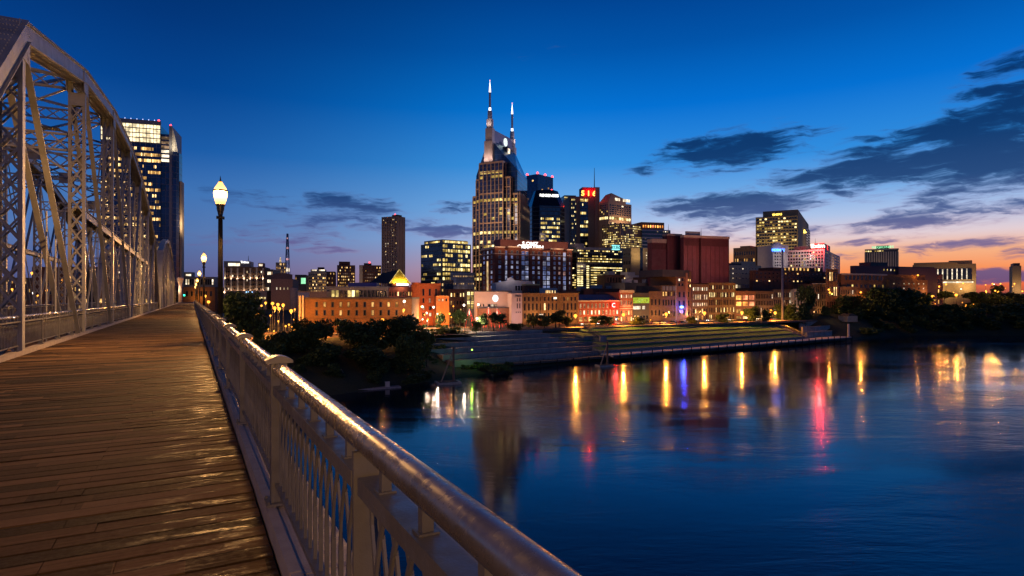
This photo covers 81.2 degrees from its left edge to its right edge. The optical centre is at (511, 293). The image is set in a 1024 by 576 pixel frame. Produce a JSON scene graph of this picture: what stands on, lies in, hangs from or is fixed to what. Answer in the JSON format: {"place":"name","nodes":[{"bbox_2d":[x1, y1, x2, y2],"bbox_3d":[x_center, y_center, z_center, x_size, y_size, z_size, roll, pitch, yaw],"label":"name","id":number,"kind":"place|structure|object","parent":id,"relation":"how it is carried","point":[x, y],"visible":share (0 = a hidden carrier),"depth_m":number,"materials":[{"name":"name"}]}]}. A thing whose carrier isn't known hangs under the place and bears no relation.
{"place":"outdoors","nodes":[
{"label":"outdoors","id":0,"kind":"place"},
{"bbox_2d":[2,302,178,352],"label":"roadway","id":1,"kind":"structure","parent":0,"point":[34,339],"depth_m":28.88,"materials":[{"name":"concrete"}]},
{"bbox_2d":[2,302,100,320],"bbox_3d":[-40.193,1.492,49.404,0.180,1.047,91.650,0,0,-28],"label":"railing","id":2,"kind":"object","parent":1,"relation":"on","point":[51,306],"visible":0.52,"depth_m":54.47,"materials":[{"name":"metal"}]},
{"bbox_2d":[0,302,278,575],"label":"boardwalk","id":3,"kind":"structure","parent":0,"point":[120,453],"depth_m":6.01,"materials":[{"name":"brown wood"}]},
{"bbox_2d":[0,302,180,362],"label":"kerb","id":4,"kind":"structure","parent":3,"relation":"on","point":[12,355],"depth_m":21.84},
{"bbox_2d":[0,302,158,350],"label":"railing","id":5,"kind":"object","parent":4,"relation":"on","point":[42,330],"visible":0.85,"depth_m":22.91,"materials":[{"name":"grey metal"}]},
{"bbox_2d":[193,302,351,575],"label":"kerb","id":6,"kind":"structure","parent":3,"relation":"on","point":[290,559],"depth_m":4.37,"materials":[{"name":"concrete"}]},
{"bbox_2d":[194,300,581,575],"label":"railing","id":7,"kind":"object","parent":6,"relation":"on","point":[432,522],"visible":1,"depth_m":2.21,"materials":[{"name":"grey metal"}]},
{"bbox_2d":[0,0,1023,293],"label":"sky","id":8,"kind":"structure","parent":0,"point":[899,124],"materials":[{"name":"blue"}]},
{"bbox_2d":[264,318,775,333],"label":"pavement","id":9,"kind":"structure","parent":0,"point":[556,324],"depth_m":304.55,"materials":[{"name":"concrete"}]},
{"bbox_2d":[264,319,779,336],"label":"road","id":10,"kind":"structure","parent":0,"point":[266,335],"depth_m":297.68,"materials":[{"name":"asphalt"}]},
{"bbox_2d":[25,294,1023,395],"bbox_3d":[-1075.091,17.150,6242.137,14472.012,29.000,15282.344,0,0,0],"label":"ground","id":11,"kind":"structure","parent":0,"point":[355,379],"depth_m":222.82,"materials":[{"name":"plant"}]},
{"bbox_2d":[2,278,31,315],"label":"building","id":12,"kind":"structure","parent":11,"relation":"on","point":[27,302],"depth_m":337.26,"materials":[{"name":"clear glass"}]},
{"bbox_2d":[32,267,67,316],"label":"building","id":13,"kind":"structure","parent":11,"relation":"on","point":[44,289],"depth_m":303.10,"materials":[{"name":"brick"}]},
{"bbox_2d":[100,118,183,301],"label":"skyscraper","id":14,"kind":"structure","parent":11,"relation":"on","point":[157,147],"depth_m":401.17,"materials":[{"name":"blue glass"}]},
{"bbox_2d":[101,165,159,266],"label":"windows","id":15,"kind":"structure","parent":14,"relation":"in","point":[151,172],"depth_m":398.42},
{"bbox_2d":[184,272,217,286],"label":"skywalk hall","id":16,"kind":"structure","parent":11,"relation":"on","point":[191,279],"depth_m":441.70,"materials":[{"name":"glass"}]},
{"bbox_2d":[183,287,223,311],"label":"warehouse","id":17,"kind":"structure","parent":11,"relation":"on","point":[211,293],"depth_m":401.57,"materials":[{"name":"orange brick"}]},
{"bbox_2d":[217,289,267,338],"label":"tree","id":18,"kind":"object","parent":11,"relation":"on","point":[238,308],"visible":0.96,"depth_m":170.35,"materials":[{"name":"green plant"}]},
{"bbox_2d":[224,256,269,298],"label":"hotel","id":19,"kind":"structure","parent":11,"relation":"on","point":[243,275],"depth_m":524.57,"materials":[{"name":"white brick"}]},
{"bbox_2d":[255,338,285,354],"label":"tree","id":20,"kind":"object","parent":11,"relation":"on","point":[271,348],"visible":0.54,"depth_m":167.46,"materials":[{"name":"green plant"}]},
{"bbox_2d":[271,273,298,309],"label":"theatre","id":21,"kind":"structure","parent":11,"relation":"on","point":[282,284],"depth_m":431.64,"materials":[{"name":"brick"}]},
{"bbox_2d":[265,330,306,351],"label":"tree","id":22,"kind":"object","parent":11,"relation":"on","point":[288,338],"visible":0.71,"depth_m":176.38,"materials":[{"name":"green plant"}]},
{"bbox_2d":[282,317,335,349],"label":"tree","id":23,"kind":"object","parent":11,"relation":"on","point":[315,331],"visible":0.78,"depth_m":183.16,"materials":[{"name":"green plant"}]},
{"bbox_2d":[298,291,330,319],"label":"storage building","id":24,"kind":"structure","parent":11,"relation":"on","point":[315,293],"depth_m":290.51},
{"bbox_2d":[308,267,326,290],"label":"office block","id":25,"kind":"structure","parent":11,"relation":"on","point":[318,279],"depth_m":642.70,"materials":[{"name":"beige concrete"}]},
{"bbox_2d":[295,342,342,366],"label":"tree","id":26,"kind":"object","parent":11,"relation":"on","point":[325,353],"visible":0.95,"depth_m":170.69,"materials":[{"name":"green plant"}]},
{"bbox_2d":[337,261,354,285],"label":"office block","id":27,"kind":"structure","parent":11,"relation":"on","point":[345,273],"depth_m":702.94,"materials":[{"name":"concrete"}]},
{"bbox_2d":[326,286,389,296],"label":"pavilion","id":28,"kind":"structure","parent":11,"relation":"on","point":[359,291],"depth_m":301.55,"materials":[{"name":"stone"}]},
{"bbox_2d":[299,296,419,333],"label":"warehouse","id":29,"kind":"structure","parent":11,"relation":"on","point":[358,309],"depth_m":235.73,"materials":[{"name":"orange brick"}]},
{"bbox_2d":[335,318,392,349],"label":"tree","id":30,"kind":"object","parent":11,"relation":"on","point":[356,334],"visible":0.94,"depth_m":189.73,"materials":[{"name":"green plant"}]},
{"bbox_2d":[342,344,396,368],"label":"tree","id":31,"kind":"object","parent":11,"relation":"on","point":[365,354],"visible":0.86,"depth_m":175.81,"materials":[{"name":"green plant"}]},
{"bbox_2d":[359,262,380,285],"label":"office block","id":32,"kind":"structure","parent":11,"relation":"on","point":[369,272],"depth_m":722.85,"materials":[{"name":"concrete"}]},
{"bbox_2d":[370,269,409,286],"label":"roof","id":33,"kind":"structure","parent":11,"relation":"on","point":[396,278],"depth_m":422.58,"materials":[{"name":"gold metal"}]},
{"bbox_2d":[382,214,404,285],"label":"tower block","id":34,"kind":"structure","parent":11,"relation":"on","point":[393,242],"depth_m":624.58,"materials":[{"name":"concrete"}]},
{"bbox_2d":[389,287,411,296],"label":"hall","id":35,"kind":"structure","parent":11,"relation":"on","point":[400,291],"depth_m":310.65,"materials":[{"name":"brown brick"}]},
{"bbox_2d":[380,314,427,347],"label":"tree","id":36,"kind":"object","parent":11,"relation":"on","point":[399,325],"visible":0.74,"depth_m":194.36,"materials":[{"name":"green plant"}]},
{"bbox_2d":[394,333,428,370],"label":"tree","id":37,"kind":"object","parent":11,"relation":"on","point":[411,350],"visible":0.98,"depth_m":181.73,"materials":[{"name":"green plant"}]},
{"bbox_2d":[410,282,440,325],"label":"row house","id":38,"kind":"structure","parent":11,"relation":"on","point":[426,293],"depth_m":301.59,"materials":[{"name":"brick"}]},
{"bbox_2d":[434,296,448,326],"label":"row house","id":39,"kind":"structure","parent":11,"relation":"on","point":[441,304],"depth_m":290.79,"materials":[{"name":"brick"}]},
{"bbox_2d":[421,239,470,282],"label":"office block","id":40,"kind":"structure","parent":11,"relation":"on","point":[442,259],"depth_m":489.95,"materials":[{"name":"black glass"}]},
{"bbox_2d":[444,289,472,323],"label":"row house","id":41,"kind":"structure","parent":11,"relation":"on","point":[456,298],"depth_m":321.50,"materials":[{"name":"brick"}]},
{"bbox_2d":[449,273,474,290],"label":"office annexe","id":42,"kind":"structure","parent":11,"relation":"on","point":[463,280],"depth_m":461.48,"materials":[{"name":"grey glass"}]},
{"bbox_2d":[464,291,473,325],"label":"stair tower","id":43,"kind":"structure","parent":11,"relation":"on","point":[469,299],"depth_m":291.47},
{"bbox_2d":[473,291,511,325],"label":"music hall","id":44,"kind":"structure","parent":11,"relation":"on","point":[493,301],"depth_m":292.92,"materials":[{"name":"paint"}]},
{"bbox_2d":[436,333,549,340],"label":"concrete terrace","id":45,"kind":"structure","parent":11,"relation":"on","point":[496,337],"depth_m":244.52,"materials":[{"name":"concrete"}]},
{"bbox_2d":[431,337,557,346],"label":"concrete terrace","id":46,"kind":"structure","parent":11,"relation":"on","point":[500,341],"depth_m":237.41,"materials":[{"name":"concrete"}]},
{"bbox_2d":[453,330,541,335],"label":"concrete terrace","id":47,"kind":"structure","parent":11,"relation":"on","point":[481,333],"depth_m":251.98,"materials":[{"name":"concrete"}]},
{"bbox_2d":[431,341,565,353],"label":"concrete terrace","id":48,"kind":"structure","parent":11,"relation":"on","point":[502,347],"depth_m":230.30,"materials":[{"name":"concrete"}]},
{"bbox_2d":[472,80,529,290],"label":"skyscraper","id":49,"kind":"structure","parent":11,"relation":"on","point":[500,208],"depth_m":505.52,"materials":[{"name":"beige glass"}]},
{"bbox_2d":[477,170,509,279],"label":"windows","id":50,"kind":"structure","parent":49,"relation":"in","point":[508,199],"depth_m":503.77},
{"bbox_2d":[437,346,573,360],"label":"concrete terrace","id":51,"kind":"structure","parent":11,"relation":"on","point":[445,356],"depth_m":224.04,"materials":[{"name":"concrete"}]},
{"bbox_2d":[491,277,532,292],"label":"penthouse","id":52,"kind":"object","parent":11,"relation":"on","point":[511,284],"visible":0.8,"depth_m":332.27,"materials":[{"name":"white paint"}]},
{"bbox_2d":[445,351,581,366],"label":"concrete terrace","id":53,"kind":"structure","parent":11,"relation":"on","point":[502,359],"depth_m":219.87,"materials":[{"name":"concrete"}]},
{"bbox_2d":[507,293,521,324],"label":"building","id":54,"kind":"structure","parent":11,"relation":"on","point":[514,302],"depth_m":288.73,"materials":[{"name":"paint"}]},
{"bbox_2d":[481,239,572,292],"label":"hotel","id":55,"kind":"structure","parent":11,"relation":"on","point":[545,264],"depth_m":413.32,"materials":[{"name":"red brick"}]},
{"bbox_2d":[483,250,569,292],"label":"windows","id":56,"kind":"structure","parent":55,"relation":"in","point":[517,252],"depth_m":412.68,"materials":[{"name":"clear glass"}]},
{"bbox_2d":[526,172,552,205],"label":"skyscraper","id":57,"kind":"structure","parent":11,"relation":"on","point":[537,181],"depth_m":767.91,"materials":[{"name":"blue glass"}]},
{"bbox_2d":[529,189,564,241],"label":"skyscraper","id":58,"kind":"structure","parent":11,"relation":"on","point":[547,215],"depth_m":564.49,"materials":[{"name":"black glass"}]},
{"bbox_2d":[522,293,578,324],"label":"row house","id":59,"kind":"structure","parent":11,"relation":"on","point":[537,304],"depth_m":307.57,"materials":[{"name":"beige brick"}]},
{"bbox_2d":[563,168,599,248],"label":"skyscraper","id":60,"kind":"structure","parent":11,"relation":"on","point":[582,218],"depth_m":602.29,"materials":[{"name":"glass"}]},
{"bbox_2d":[569,244,622,288],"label":"office block","id":61,"kind":"structure","parent":11,"relation":"on","point":[589,264],"depth_m":435.27,"materials":[{"name":"black glass"}]},
{"bbox_2d":[572,285,619,294],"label":"loft block","id":62,"kind":"structure","parent":11,"relation":"on","point":[594,289],"depth_m":360.35,"materials":[{"name":"red brick"}]},
{"bbox_2d":[578,295,620,322],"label":"row house","id":63,"kind":"structure","parent":11,"relation":"on","point":[598,305],"depth_m":323.17,"materials":[{"name":"red brick"}]},
{"bbox_2d":[597,271,624,288],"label":"loft block","id":64,"kind":"structure","parent":11,"relation":"on","point":[609,277],"depth_m":431.82,"materials":[{"name":"brick"}]},
{"bbox_2d":[599,193,630,247],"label":"skyscraper","id":65,"kind":"structure","parent":11,"relation":"on","point":[614,209],"depth_m":597.46,"materials":[{"name":"concrete"}]},
{"bbox_2d":[596,290,633,321],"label":"row house","id":66,"kind":"structure","parent":11,"relation":"on","point":[625,297],"depth_m":331.52,"materials":[{"name":"brick"}]},
{"bbox_2d":[602,223,640,247],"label":"building","id":67,"kind":"structure","parent":11,"relation":"on","point":[624,235],"depth_m":553.59,"materials":[{"name":"brown metal"}]},
{"bbox_2d":[604,279,647,291],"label":"loft block","id":68,"kind":"structure","parent":11,"relation":"on","point":[628,284],"depth_m":389.89,"materials":[{"name":"metal"}]},
{"bbox_2d":[623,247,646,274],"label":"building","id":69,"kind":"structure","parent":11,"relation":"on","point":[635,260],"depth_m":473.60,"materials":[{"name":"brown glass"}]},
{"bbox_2d":[456,320,816,331],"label":"promenade","id":70,"kind":"structure","parent":11,"relation":"on","point":[666,325],"depth_m":304.55,"materials":[{"name":"concrete"}]},
{"bbox_2d":[633,293,648,321],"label":"row house","id":71,"kind":"structure","parent":11,"relation":"on","point":[641,305],"depth_m":336.24,"materials":[{"name":"brown brick"}]},
{"bbox_2d":[634,291,661,320],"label":"row house","id":72,"kind":"structure","parent":11,"relation":"on","point":[654,305],"depth_m":341.09,"materials":[{"name":"brown brick"}]},
{"bbox_2d":[635,222,670,247],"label":"building","id":73,"kind":"structure","parent":11,"relation":"on","point":[652,230],"depth_m":562.80,"materials":[{"name":"glass"}]},
{"bbox_2d":[636,285,675,320],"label":"row house","id":74,"kind":"structure","parent":11,"relation":"on","point":[668,299],"depth_m":346.44,"materials":[{"name":"brown brick"}]},
{"bbox_2d":[647,233,681,285],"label":"building","id":75,"kind":"structure","parent":11,"relation":"on","point":[664,253],"depth_m":393.31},
{"bbox_2d":[639,270,690,320],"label":"tower house","id":76,"kind":"structure","parent":11,"relation":"on","point":[680,280],"depth_m":351.25,"materials":[{"name":"brick"}]},
{"bbox_2d":[592,334,803,352],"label":"lawn terrace","id":77,"kind":"structure","parent":11,"relation":"on","point":[639,347],"depth_m":274.48,"materials":[{"name":"plant"}]},
{"bbox_2d":[691,284,708,319],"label":"row house","id":78,"kind":"structure","parent":11,"relation":"on","point":[699,299],"depth_m":357.31,"materials":[{"name":"brown brick"}]},
{"bbox_2d":[680,231,729,282],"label":"building","id":79,"kind":"structure","parent":11,"relation":"on","point":[704,259],"depth_m":390.85,"materials":[{"name":"red"}]},
{"bbox_2d":[691,283,735,318],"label":"row house","id":80,"kind":"structure","parent":11,"relation":"on","point":[721,298],"depth_m":365.87,"materials":[{"name":"brown brick"}]},
{"bbox_2d":[729,261,760,284],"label":"building","id":81,"kind":"structure","parent":11,"relation":"on","point":[739,273],"depth_m":443.90,"materials":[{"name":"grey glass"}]},
{"bbox_2d":[733,246,756,265],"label":"building","id":82,"kind":"structure","parent":11,"relation":"on","point":[746,253],"depth_m":526.24,"materials":[{"name":"concrete"}]},
{"bbox_2d":[735,291,755,318],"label":"row house","id":83,"kind":"structure","parent":11,"relation":"on","point":[745,299],"depth_m":375.11,"materials":[{"name":"brick"}]},
{"bbox_2d":[755,291,773,316],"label":"row house","id":84,"kind":"structure","parent":11,"relation":"on","point":[763,300],"depth_m":383.97,"materials":[{"name":"brown brick"}]},
{"bbox_2d":[746,289,792,315],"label":"row house","id":85,"kind":"structure","parent":11,"relation":"on","point":[777,296],"depth_m":391.50,"materials":[{"name":"brown brick"}]},
{"bbox_2d":[757,242,787,267],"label":"hotel","id":86,"kind":"structure","parent":11,"relation":"on","point":[768,256],"depth_m":497.18,"materials":[{"name":"white paint"}]},
{"bbox_2d":[756,209,809,249],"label":"skyscraper","id":87,"kind":"structure","parent":11,"relation":"on","point":[790,229],"depth_m":633.09,"materials":[{"name":"beige concrete"}]},
{"bbox_2d":[757,226,809,249],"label":"windows","id":88,"kind":"structure","parent":87,"relation":"in","point":[790,226],"depth_m":631.57,"materials":[{"name":"yellow glass"}]},
{"bbox_2d":[749,267,825,290],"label":"warehouse","id":89,"kind":"structure","parent":11,"relation":"on","point":[764,278],"depth_m":412.27,"materials":[{"name":"brick"}]},
{"bbox_2d":[773,302,804,326],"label":"tree","id":90,"kind":"object","parent":11,"relation":"on","point":[790,312],"visible":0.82,"depth_m":356.80,"materials":[{"name":"green plant"}]},
{"bbox_2d":[796,284,815,313],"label":"tree","id":91,"kind":"object","parent":11,"relation":"on","point":[808,294],"visible":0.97,"depth_m":374.88,"materials":[{"name":"green plant"}]},
{"bbox_2d":[793,283,825,313],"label":"row house","id":92,"kind":"structure","parent":11,"relation":"on","point":[820,292],"depth_m":403.06,"materials":[{"name":"brick"}]},
{"bbox_2d":[788,243,839,273],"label":"hotel","id":93,"kind":"structure","parent":11,"relation":"on","point":[819,255],"depth_m":509.37,"materials":[{"name":"white paint"}]},
{"bbox_2d":[826,269,837,308],"bbox_3d":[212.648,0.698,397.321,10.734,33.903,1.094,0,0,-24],"label":"warehouse","id":94,"kind":"structure","parent":11,"relation":"on","point":[832,280],"depth_m":396.50,"materials":[{"name":"orange brick"}]},
{"bbox_2d":[831,295,873,318],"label":"tree","id":95,"kind":"object","parent":11,"relation":"on","point":[857,305],"visible":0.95,"depth_m":386.57,"materials":[{"name":"green plant"}]},
{"bbox_2d":[865,245,898,266],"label":"office block","id":96,"kind":"structure","parent":11,"relation":"on","point":[890,256],"depth_m":646.63,"materials":[{"name":"grey glass"}]},
{"bbox_2d":[838,273,927,297],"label":"warehouse","id":97,"kind":"structure","parent":11,"relation":"on","point":[863,283],"depth_m":427.25,"materials":[{"name":"orange brick"}]},
{"bbox_2d":[863,286,904,315],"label":"tree","id":98,"kind":"object","parent":11,"relation":"on","point":[882,298],"visible":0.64,"depth_m":401.95,"materials":[{"name":"green plant"}]},
{"bbox_2d":[850,262,936,304],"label":"building","id":99,"kind":"structure","parent":11,"relation":"on","point":[930,273],"depth_m":465.21,"materials":[{"name":"brown brick"}]},
{"bbox_2d":[888,287,934,309],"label":"tree","id":100,"kind":"object","parent":11,"relation":"on","point":[917,297],"visible":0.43,"depth_m":414.86,"materials":[{"name":"green plant"}]},
{"bbox_2d":[913,260,975,304],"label":"courthouse","id":101,"kind":"structure","parent":11,"relation":"on","point":[956,274],"depth_m":568.56,"materials":[{"name":"beige stone"}]},
{"bbox_2d":[959,293,1013,305],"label":"tree","id":102,"kind":"object","parent":11,"relation":"on","point":[998,299],"visible":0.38,"depth_m":519.44,"materials":[{"name":"green plant"}]},
{"bbox_2d":[1009,263,1020,294],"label":"tower block","id":103,"kind":"structure","parent":11,"relation":"on","point":[1015,273],"depth_m":642.75,"materials":[{"name":"beige concrete"}]},
{"bbox_2d":[268,336,1023,575],"bbox_3d":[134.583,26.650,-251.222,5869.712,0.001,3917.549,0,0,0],"label":"river","id":104,"kind":"structure","parent":0,"point":[894,456],"depth_m":98.77,"materials":[{"name":"blue liquid"}]},
{"bbox_2d":[434,347,461,384],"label":"mooring float","id":105,"kind":"object","parent":104,"relation":"on","point":[453,381],"visible":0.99,"depth_m":176.59,"materials":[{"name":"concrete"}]},
{"bbox_2d":[491,335,851,365],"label":"quay","id":106,"kind":"structure","parent":104,"relation":"in","point":[654,352],"depth_m":260.28,"materials":[{"name":"concrete"}]},
{"bbox_2d":[579,323,767,332],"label":"lawn terrace","id":107,"kind":"structure","parent":0,"point":[624,329],"depth_m":292.50,"materials":[{"name":"plant"}]},
{"bbox_2d":[575,324,776,340],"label":"lawn terrace","id":108,"kind":"structure","parent":0,"point":[587,336],"depth_m":292.30,"materials":[{"name":"plant"}]},
{"bbox_2d":[592,327,785,340],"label":"lawn terrace","id":109,"kind":"structure","parent":0,"point":[648,336],"depth_m":290.76,"materials":[{"name":"plant"}]},
{"bbox_2d":[592,331,794,346],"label":"lawn terrace","id":110,"kind":"structure","parent":0,"point":[661,340],"depth_m":281.90,"materials":[{"name":"plant"}]},
{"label":"bridge slab","id":111,"kind":"structure","parent":0,"visible":0},
{"bbox_2d":[0,15,159,354],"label":"truss span","id":112,"kind":"object","parent":111,"relation":"on","point":[23,42],"visible":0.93,"depth_m":29.85,"materials":[{"name":"metal"}]},
{"bbox_2d":[96,239,174,308],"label":"truss span","id":113,"kind":"object","parent":111,"relation":"on","point":[166,277],"visible":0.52,"depth_m":114.67,"materials":[{"name":"metal"}]},
{"bbox_2d":[213,176,227,321],"bbox_3d":[-10.806,-0.811,22.141,0.504,7.110,0.504,0,0,-28],"label":"street lamp","id":114,"kind":"object","parent":111,"relation":"on","point":[220,217],"visible":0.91,"depth_m":22.08,"materials":[{"name":"metal"}]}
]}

